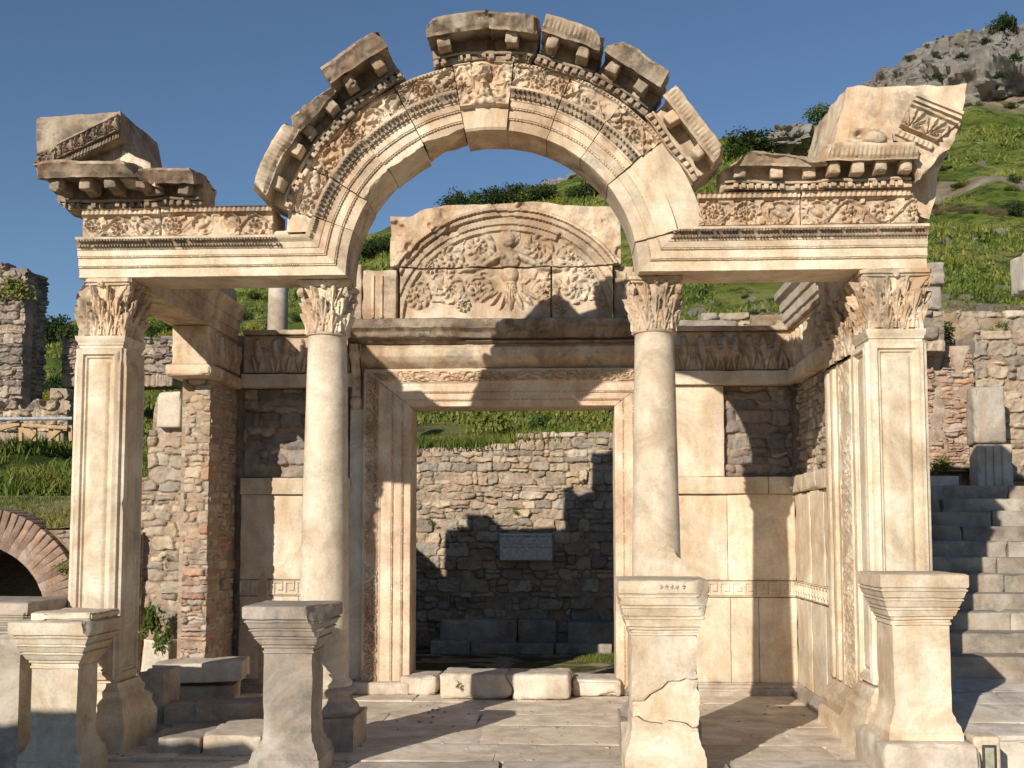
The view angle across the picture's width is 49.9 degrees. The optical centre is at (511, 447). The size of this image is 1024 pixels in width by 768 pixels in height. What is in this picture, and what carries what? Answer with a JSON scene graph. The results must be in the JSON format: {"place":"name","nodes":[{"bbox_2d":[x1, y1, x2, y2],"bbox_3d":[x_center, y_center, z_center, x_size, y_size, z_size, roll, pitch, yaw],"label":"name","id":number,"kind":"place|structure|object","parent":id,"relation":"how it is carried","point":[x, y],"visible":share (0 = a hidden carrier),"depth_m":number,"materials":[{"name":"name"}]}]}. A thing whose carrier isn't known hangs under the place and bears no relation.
{"place":"outdoors","nodes":[
{"label":"outdoors","id":0,"kind":"place"},
{"bbox_2d":[267,288,287,329],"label":"lone column","id":1,"kind":"structure","parent":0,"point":[277,309],"depth_m":19.31,"materials":[{"name":"grey stone"}]},
{"bbox_2d":[107,693,854,767],"bbox_3d":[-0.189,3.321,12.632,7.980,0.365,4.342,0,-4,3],"label":"porch pavement","id":2,"kind":"structure","parent":0,"point":[727,737],"depth_m":12.00,"materials":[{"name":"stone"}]},
{"bbox_2d":[156,722,173,732],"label":"stone block","id":3,"kind":"structure","parent":2,"relation":"on","point":[160,726],"depth_m":11.73,"materials":[{"name":"grey stone"}]},
{"bbox_2d":[163,700,196,724],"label":"stone block","id":4,"kind":"structure","parent":2,"relation":"on","point":[175,711],"depth_m":11.86,"materials":[{"name":"grey stone"}]},
{"bbox_2d":[146,721,225,753],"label":"stone block","id":5,"kind":"structure","parent":2,"relation":"on","point":[183,737],"depth_m":10.88,"materials":[{"name":"grey stone"}]},
{"bbox_2d":[202,719,263,755],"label":"stone block","id":6,"kind":"structure","parent":2,"relation":"on","point":[237,737],"depth_m":10.82,"materials":[{"name":"stone"}]},
{"bbox_2d":[258,568,267,683],"bbox_3d":[-3.023,2.158,13.368,0.132,1.396,0.063,0,-4,3],"label":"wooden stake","id":7,"kind":"object","parent":2,"relation":"on","point":[262,588],"visible":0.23,"depth_m":13.36,"materials":[{"name":"brown wood"}]},
{"bbox_2d":[352,680,408,694],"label":"threshold block","id":8,"kind":"structure","parent":2,"relation":"on","point":[383,688],"depth_m":14.67,"materials":[{"name":"stone"}]},
{"bbox_2d":[400,670,442,694],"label":"threshold block","id":9,"kind":"structure","parent":2,"relation":"on","point":[421,682],"depth_m":14.68,"materials":[{"name":"stone"}]},
{"bbox_2d":[34,10,966,752],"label":"ruined temple","id":10,"kind":"structure","parent":2,"relation":"on","point":[772,484],"depth_m":11.43,"materials":[{"name":"stone"}]},
{"bbox_2d":[347,317,634,694],"bbox_3d":[-0.036,0.792,15.060,4.420,5.064,1.030,0,-4,3],"label":"doorway","id":11,"kind":"structure","parent":10,"relation":"in","point":[578,363],"depth_m":14.98,"materials":[{"name":"beige stone"}]},
{"bbox_2d":[440,667,571,699],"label":"threshold block","id":12,"kind":"structure","parent":2,"relation":"on","point":[521,683],"depth_m":14.30,"materials":[{"name":"stone"}]},
{"bbox_2d":[572,673,620,695],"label":"threshold block","id":13,"kind":"structure","parent":2,"relation":"on","point":[591,684],"depth_m":14.58,"materials":[{"name":"stone"}]},
{"bbox_2d":[101,760,869,767],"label":"street pavement","id":14,"kind":"structure","parent":0,"point":[579,764],"depth_m":10.31,"materials":[{"name":"stone"}]},
{"bbox_2d":[0,596,67,767],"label":"statue pedestal","id":15,"kind":"object","parent":14,"relation":"on","point":[15,686],"visible":0.58,"depth_m":10.48,"materials":[{"name":"grey stone"}]},
{"bbox_2d":[8,607,121,767],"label":"statue pedestal","id":16,"kind":"object","parent":14,"relation":"on","point":[63,650],"visible":1,"depth_m":10.07,"materials":[{"name":"stone"}]},
{"bbox_2d":[242,600,342,767],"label":"statue pedestal","id":17,"kind":"object","parent":14,"relation":"on","point":[291,637],"visible":1,"depth_m":9.97,"materials":[{"name":"grey stone"}]},
{"bbox_2d":[614,576,708,767],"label":"statue pedestal","id":18,"kind":"object","parent":14,"relation":"on","point":[663,617],"visible":1,"depth_m":9.77,"materials":[{"name":"stone"}]},
{"bbox_2d":[855,571,980,767],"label":"statue pedestal","id":19,"kind":"object","parent":14,"relation":"on","point":[913,723],"visible":1,"depth_m":9.73,"materials":[{"name":"stone"}]},
{"bbox_2d":[965,732,1000,767],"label":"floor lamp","id":20,"kind":"object","parent":19,"relation":"attached to","point":[986,744],"visible":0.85,"depth_m":9.64,"materials":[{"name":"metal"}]},
{"bbox_2d":[0,96,1023,721],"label":"hillside","id":21,"kind":"structure","parent":0,"point":[984,186],"depth_m":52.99,"materials":[{"name":"green plant"}]},
{"bbox_2d":[0,263,49,405],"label":"ruined wall","id":22,"kind":"structure","parent":21,"relation":"on","point":[23,362],"depth_m":27.00,"materials":[{"name":"stone"}]},
{"bbox_2d":[0,275,35,301],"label":"weed","id":23,"kind":"object","parent":22,"relation":"attached to","point":[19,290],"visible":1,"depth_m":26.50,"materials":[{"name":"green plant"}]},
{"bbox_2d":[0,417,72,440],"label":"timber barrier","id":24,"kind":"object","parent":21,"relation":"on","point":[25,429],"visible":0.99,"depth_m":20.53,"materials":[{"name":"wood"}]},
{"bbox_2d":[0,388,73,446],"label":"ruined wall","id":25,"kind":"structure","parent":21,"relation":"on","point":[60,403],"depth_m":25.94,"materials":[{"name":"stone"}]},
{"bbox_2d":[44,321,58,342],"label":"shrub","id":26,"kind":"object","parent":21,"relation":"on","point":[50,333],"visible":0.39,"depth_m":96.51,"materials":[{"name":"green plant"}]},
{"bbox_2d":[43,367,70,390],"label":"shrub","id":27,"kind":"object","parent":21,"relation":"on","point":[56,383],"visible":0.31,"depth_m":42.61,"materials":[{"name":"green plant"}]},
{"bbox_2d":[44,313,72,340],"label":"shrub","id":28,"kind":"object","parent":21,"relation":"on","point":[62,319],"visible":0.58,"depth_m":96.84,"materials":[{"name":"green plant"}]},
{"bbox_2d":[55,321,77,343],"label":"shrub","id":29,"kind":"object","parent":21,"relation":"on","point":[59,335],"visible":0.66,"depth_m":80.15,"materials":[{"name":"green plant"}]},
{"bbox_2d":[61,324,78,341],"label":"shrub","id":30,"kind":"object","parent":21,"relation":"on","point":[75,331],"visible":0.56,"depth_m":79.87,"materials":[{"name":"green plant"}]},
{"bbox_2d":[0,496,143,675],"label":"brick vault","id":31,"kind":"object","parent":21,"relation":"on","point":[35,546],"visible":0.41,"depth_m":14.28,"materials":[{"name":"brick"}]},
{"bbox_2d":[50,558,68,574],"bbox_3d":[-5.770,1.523,14.160,0.288,0.250,0.300,0,-4,3],"label":"weed","id":32,"kind":"object","parent":31,"relation":"on","point":[63,568],"visible":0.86,"depth_m":14.12,"materials":[{"name":"green plant"}]},
{"bbox_2d":[0,432,148,529],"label":"slope grass","id":33,"kind":"structure","parent":21,"relation":"on","point":[46,481],"depth_m":18.37,"materials":[{"name":"green plant"}]},
{"bbox_2d":[61,336,182,390],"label":"ruined wall","id":34,"kind":"structure","parent":21,"relation":"on","point":[157,353],"depth_m":27.96,"materials":[{"name":"stone"}]},
{"bbox_2d":[144,318,164,336],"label":"shrub","id":35,"kind":"object","parent":21,"relation":"on","point":[151,330],"visible":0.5,"depth_m":75.57,"materials":[{"name":"green plant"}]},
{"bbox_2d":[141,637,176,671],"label":"stone block","id":36,"kind":"structure","parent":21,"relation":"on","point":[150,658],"depth_m":13.99,"materials":[{"name":"stone"}]},
{"bbox_2d":[139,604,173,658],"bbox_3d":[-4.515,2.331,14.014,0.466,0.695,0.246,0,-4,3],"label":"weed","id":37,"kind":"object","parent":36,"relation":"on","point":[152,620],"visible":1,"depth_m":13.97,"materials":[{"name":"green plant"}]},
{"bbox_2d":[147,320,172,332],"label":"shrub","id":38,"kind":"object","parent":21,"relation":"on","point":[168,327],"visible":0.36,"depth_m":78.89,"materials":[{"name":"green plant"}]},
{"bbox_2d":[139,665,180,723],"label":"stone block","id":39,"kind":"structure","parent":21,"relation":"on","point":[162,684],"depth_m":12.01,"materials":[{"name":"grey stone"}]},
{"bbox_2d":[139,391,182,671],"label":"rubble wall","id":40,"kind":"structure","parent":21,"relation":"on","point":[160,510],"depth_m":14.42,"materials":[{"name":"stone"}]},
{"bbox_2d":[179,681,240,699],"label":"stone block","id":41,"kind":"structure","parent":21,"relation":"on","point":[212,690],"depth_m":13.14,"materials":[{"name":"grey stone"}]},
{"bbox_2d":[152,656,249,682],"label":"stone block","id":42,"kind":"structure","parent":41,"relation":"on","point":[217,669],"depth_m":13.06,"materials":[{"name":"stone"}]},
{"bbox_2d":[195,696,263,721],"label":"stone block","id":43,"kind":"structure","parent":21,"relation":"on","point":[220,710],"depth_m":11.95,"materials":[{"name":"grey stone"}]},
{"bbox_2d":[242,311,253,320],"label":"shrub","id":44,"kind":"object","parent":21,"relation":"on","point":[249,315],"visible":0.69,"depth_m":53.38,"materials":[{"name":"green plant"}]},
{"bbox_2d":[361,239,381,259],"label":"shrub","id":45,"kind":"object","parent":21,"relation":"on","point":[367,249],"visible":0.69,"depth_m":84.26,"materials":[{"name":"green plant"}]},
{"bbox_2d":[365,235,389,253],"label":"shrub","id":46,"kind":"object","parent":21,"relation":"on","point":[379,242],"visible":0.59,"depth_m":85.31,"materials":[{"name":"green plant"}]},
{"bbox_2d":[431,195,461,207],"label":"shrub","id":47,"kind":"object","parent":21,"relation":"on","point":[450,200],"visible":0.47,"depth_m":114.01,"materials":[{"name":"green plant"}]},
{"bbox_2d":[447,186,474,204],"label":"shrub","id":48,"kind":"object","parent":21,"relation":"on","point":[459,195],"visible":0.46,"depth_m":114.90,"materials":[{"name":"green plant"}]},
{"bbox_2d":[468,185,501,204],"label":"shrub","id":49,"kind":"object","parent":21,"relation":"on","point":[487,195],"visible":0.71,"depth_m":104.82,"materials":[{"name":"green plant"}]},
{"bbox_2d":[490,182,523,203],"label":"shrub","id":50,"kind":"object","parent":21,"relation":"on","point":[504,197],"visible":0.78,"depth_m":103.61,"materials":[{"name":"green plant"}]},
{"bbox_2d":[416,431,613,647],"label":"enclosure wall","id":51,"kind":"structure","parent":21,"relation":"on","point":[480,496],"depth_m":20.98,"materials":[{"name":"stone"}]},
{"bbox_2d":[499,533,554,560],"bbox_3d":[0.281,1.876,20.865,1.060,0.534,0.228,0,-4,3],"label":"information plate","id":52,"kind":"object","parent":51,"relation":"attached to","point":[525,546],"visible":1,"depth_m":20.76,"materials":[{"name":"metal"}]},
{"bbox_2d":[417,425,613,663],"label":"grass","id":53,"kind":"structure","parent":21,"relation":"on","point":[465,441],"depth_m":21.30,"materials":[{"name":"green plant"}]},
{"bbox_2d":[468,411,510,429],"bbox_3d":[-0.403,-0.657,22.350,0.914,0.622,0.575,-4,-6,44],"label":"weed","id":54,"kind":"object","parent":53,"relation":"on","point":[498,418],"visible":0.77,"depth_m":22.26,"materials":[{"name":"green plant"}]},
{"bbox_2d":[528,412,552,432],"bbox_3d":[0.554,-0.510,22.123,0.522,0.424,0.391,0,-4,3],"label":"weed","id":55,"kind":"object","parent":53,"relation":"on","point":[541,420],"visible":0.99,"depth_m":22.09,"materials":[{"name":"green plant"}]},
{"bbox_2d":[504,182,531,199],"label":"shrub","id":56,"kind":"object","parent":21,"relation":"on","point":[517,188],"visible":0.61,"depth_m":103.56,"materials":[{"name":"green plant"}]},
{"bbox_2d":[515,184,543,201],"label":"shrub","id":57,"kind":"object","parent":21,"relation":"on","point":[527,195],"visible":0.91,"depth_m":100.26,"materials":[{"name":"green plant"}]},
{"bbox_2d":[531,179,557,199],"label":"shrub","id":58,"kind":"object","parent":21,"relation":"on","point":[549,192],"visible":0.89,"depth_m":99.95,"materials":[{"name":"green plant"}]},
{"bbox_2d":[541,173,579,185],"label":"rock outcrop","id":59,"kind":"object","parent":21,"relation":"on","point":[568,177],"visible":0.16,"depth_m":114.04,"materials":[{"name":"stone"}]},
{"bbox_2d":[565,184,583,196],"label":"shrub","id":60,"kind":"object","parent":21,"relation":"on","point":[569,191],"visible":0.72,"depth_m":100.22,"materials":[{"name":"green plant"}]},
{"bbox_2d":[143,141,1023,440],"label":"scattered stones","id":61,"kind":"object","parent":21,"relation":"on","point":[751,299],"visible":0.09,"depth_m":29.24,"materials":[{"name":"stone"}]},
{"bbox_2d":[576,179,598,199],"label":"shrub","id":62,"kind":"object","parent":21,"relation":"on","point":[585,188],"visible":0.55,"depth_m":88.40,"materials":[{"name":"green plant"}]},
{"bbox_2d":[722,143,753,160],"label":"shrub","id":63,"kind":"object","parent":21,"relation":"on","point":[734,152],"visible":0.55,"depth_m":96.74,"materials":[{"name":"green plant"}]},
{"bbox_2d":[722,126,779,151],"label":"shrub","id":64,"kind":"object","parent":21,"relation":"on","point":[759,137],"visible":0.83,"depth_m":107.80,"materials":[{"name":"green plant"}]},
{"bbox_2d":[767,122,815,155],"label":"rock outcrop","id":65,"kind":"object","parent":21,"relation":"on","point":[796,139],"visible":0.76,"depth_m":107.31,"materials":[{"name":"stone"}]},
{"bbox_2d":[801,102,830,124],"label":"shrub","id":66,"kind":"object","parent":21,"relation":"on","point":[818,113],"visible":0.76,"depth_m":118.38,"materials":[{"name":"green plant"}]},
{"bbox_2d":[698,310,1023,345],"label":"terrace wall","id":67,"kind":"structure","parent":21,"relation":"on","point":[965,322],"depth_m":22.26,"materials":[{"name":"stone"}]},
{"bbox_2d":[944,321,955,343],"bbox_3d":[8.475,-2.263,21.897,0.671,0.580,0.590,-1,-4,16],"label":"weed","id":68,"kind":"object","parent":67,"relation":"on","point":[947,333],"visible":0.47,"depth_m":21.77,"materials":[{"name":"green plant"}]},
{"bbox_2d":[988,321,1012,330],"bbox_3d":[9.671,-2.382,21.796,0.526,0.330,0.285,-1,-4,17],"label":"weed","id":69,"kind":"object","parent":67,"relation":"on","point":[999,326],"visible":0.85,"depth_m":21.83,"materials":[{"name":"green plant"}]},
{"bbox_2d":[855,64,919,86],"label":"rock outcrop","id":70,"kind":"object","parent":21,"relation":"on","point":[895,75],"visible":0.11,"depth_m":112.25,"materials":[{"name":"stone"}]},
{"bbox_2d":[927,72,947,82],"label":"shrub","id":71,"kind":"object","parent":21,"relation":"on","point":[939,77],"visible":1,"depth_m":93.25,"materials":[{"name":"green plant"}]},
{"bbox_2d":[927,346,974,473],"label":"brick wall","id":72,"kind":"structure","parent":21,"relation":"on","point":[950,376],"depth_m":18.41,"materials":[{"name":"beige stone"}]},
{"bbox_2d":[922,310,944,355],"bbox_3d":[6.766,-1.902,18.412,0.767,0.736,0.796,0,-4,3],"label":"masonry stub","id":73,"kind":"object","parent":72,"relation":"on","point":[933,338],"visible":0.44,"depth_m":18.09,"materials":[{"name":"stone"}]},
{"bbox_2d":[926,286,941,310],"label":"stone block","id":74,"kind":"structure","parent":73,"relation":"on","point":[934,301],"depth_m":18.12,"materials":[{"name":"grey stone"}]},
{"bbox_2d":[927,262,944,286],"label":"stone block","id":75,"kind":"structure","parent":74,"relation":"on","point":[937,273],"depth_m":18.15,"materials":[{"name":"grey stone"}]},
{"bbox_2d":[930,454,952,475],"bbox_3d":[7.092,0.281,18.226,0.424,0.378,0.319,0,-4,3],"label":"weed","id":76,"kind":"object","parent":72,"relation":"attached to","point":[943,465],"visible":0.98,"depth_m":18.16,"materials":[{"name":"green plant"}]},
{"bbox_2d":[952,51,969,61],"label":"shrub","id":77,"kind":"object","parent":21,"relation":"on","point":[962,55],"visible":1,"depth_m":93.50,"materials":[{"name":"green plant"}]},
{"bbox_2d":[899,23,1023,67],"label":"rock outcrop","id":78,"kind":"object","parent":21,"relation":"on","point":[941,47],"visible":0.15,"depth_m":111.81,"materials":[{"name":"stone"}]},
{"bbox_2d":[906,38,1023,102],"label":"rock outcrop","id":79,"kind":"object","parent":21,"relation":"on","point":[978,68],"visible":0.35,"depth_m":98.23,"materials":[{"name":"stone"}]},
{"bbox_2d":[953,205,976,213],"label":"shrub","id":80,"kind":"object","parent":21,"relation":"on","point":[960,210],"visible":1,"depth_m":54.42,"materials":[{"name":"green plant"}]},
{"bbox_2d":[978,37,994,45],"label":"shrub","id":81,"kind":"object","parent":21,"relation":"on","point":[984,40],"visible":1,"depth_m":93.28,"materials":[{"name":"green plant"}]},
{"bbox_2d":[954,330,1023,485],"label":"terrace wall","id":82,"kind":"structure","parent":21,"relation":"on","point":[997,358],"depth_m":18.47,"materials":[{"name":"stone"}]},
{"bbox_2d":[975,204,1002,213],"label":"shrub","id":83,"kind":"object","parent":21,"relation":"on","point":[985,209],"visible":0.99,"depth_m":53.92,"materials":[{"name":"green plant"}]},
{"bbox_2d":[992,71,1008,79],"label":"shrub","id":84,"kind":"object","parent":21,"relation":"on","point":[997,75],"visible":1,"depth_m":93.00,"materials":[{"name":"green plant"}]},
{"bbox_2d":[985,11,1018,40],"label":"shrub","id":85,"kind":"object","parent":21,"relation":"on","point":[1004,23],"visible":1,"depth_m":93.29,"materials":[{"name":"green plant"}]},
{"bbox_2d":[1002,99,1021,108],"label":"shrub","id":86,"kind":"object","parent":21,"relation":"on","point":[1010,105],"visible":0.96,"depth_m":92.60,"materials":[{"name":"green plant"}]},
{"bbox_2d":[1003,185,1020,190],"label":"shrub","id":87,"kind":"object","parent":21,"relation":"on","point":[1008,188],"visible":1,"depth_m":58.05,"materials":[{"name":"green plant"}]},
{"bbox_2d":[1004,200,1023,216],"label":"shrub","id":88,"kind":"object","parent":21,"relation":"on","point":[1016,210],"visible":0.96,"depth_m":53.10,"materials":[{"name":"green plant"}]},
{"bbox_2d":[1006,173,1023,182],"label":"shrub","id":89,"kind":"object","parent":21,"relation":"on","point":[1014,179],"visible":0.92,"depth_m":60.12,"materials":[{"name":"green plant"}]},
{"bbox_2d":[1007,52,1023,62],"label":"shrub","id":90,"kind":"object","parent":21,"relation":"on","point":[1013,56],"visible":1,"depth_m":93.31,"materials":[{"name":"green plant"}]},
{"bbox_2d":[1010,253,1023,296],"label":"stone block","id":91,"kind":"object","parent":21,"relation":"on","point":[1017,274],"depth_m":19.19,"materials":[{"name":"stone"}]},
{"bbox_3d":[7.447,1.080,17.380,1.066,0.448,0.914,0,-4,3],"label":"stone block","id":92,"kind":"object","parent":21,"relation":"on","visible":0},
{"bbox_2d":[930,476,958,485],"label":"stone block","id":93,"kind":"structure","parent":92,"relation":"on","point":[942,480],"depth_m":17.60,"materials":[{"name":"stone"}]},
{"bbox_2d":[966,386,1013,485],"bbox_3d":[7.766,-0.073,17.892,0.603,1.857,0.446,0,-4,3],"label":"pilaster fragment","id":94,"kind":"object","parent":92,"relation":"on","point":[990,460],"visible":0.77,"depth_m":17.74,"materials":[{"name":"stone"}]},
{"bbox_3d":[3.253,-1.770,17.443,1.029,0.127,0.411,0,-4,3],"label":"stone block","id":95,"kind":"object","parent":21,"relation":"on","visible":0},
{"bbox_2d":[678,320,737,325],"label":"stone block","id":96,"kind":"structure","parent":95,"relation":"on","point":[706,323],"depth_m":17.67,"materials":[{"name":"grey stone"}]},
{"bbox_2d":[0,0,1023,325],"label":"sky","id":97,"kind":"structure","parent":0,"point":[213,83],"materials":[{"name":"blue"}]},
{"bbox_2d":[416,649,613,694],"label":"cella floor","id":98,"kind":"structure","parent":0,"point":[501,661],"depth_m":18.93,"materials":[{"name":"stone"}]},
{"bbox_2d":[430,638,471,653],"bbox_3d":[-1.120,3.681,20.311,0.742,0.293,0.515,0,-4,3],"label":"stone block","id":99,"kind":"object","parent":98,"relation":"on","point":[449,646],"depth_m":20.07,"materials":[{"name":"grey stone"}]},
{"bbox_2d":[440,618,517,642],"bbox_3d":[-0.613,3.529,20.648,1.446,0.646,0.513,0,-4,3],"label":"stone block","id":100,"kind":"object","parent":98,"relation":"on","point":[488,630],"depth_m":20.41,"materials":[{"name":"grey stone"}]},
{"bbox_2d":[471,642,553,653],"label":"stone block","id":101,"kind":"structure","parent":98,"relation":"on","point":[509,648],"depth_m":20.11,"materials":[{"name":"grey stone"}]},
{"bbox_2d":[518,618,555,652],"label":"stone block","id":102,"kind":"structure","parent":98,"relation":"on","point":[536,630],"depth_m":20.36,"materials":[{"name":"grey stone"}]},
{"bbox_2d":[556,641,611,653],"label":"stone block","id":103,"kind":"structure","parent":98,"relation":"on","point":[563,647],"depth_m":20.05,"materials":[{"name":"grey stone"}]},
{"bbox_2d":[568,620,613,652],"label":"stone block","id":104,"kind":"structure","parent":98,"relation":"on","point":[590,631],"depth_m":20.26,"materials":[{"name":"grey stone"}]},
{"bbox_2d":[951,678,1023,740],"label":"landing pavement","id":105,"kind":"structure","parent":0,"point":[995,707],"depth_m":11.02,"materials":[{"name":"stone"}]},
{"bbox_2d":[930,485,1023,678],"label":"stone stairway","id":106,"kind":"object","parent":105,"relation":"on","point":[978,535],"visible":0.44,"depth_m":14.19,"materials":[{"name":"grey stone"}]},
{"bbox_2d":[1000,740,1023,767],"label":"kerb wall","id":107,"kind":"structure","parent":105,"relation":"attached to","point":[1012,753],"depth_m":10.11,"materials":[{"name":"stone"}]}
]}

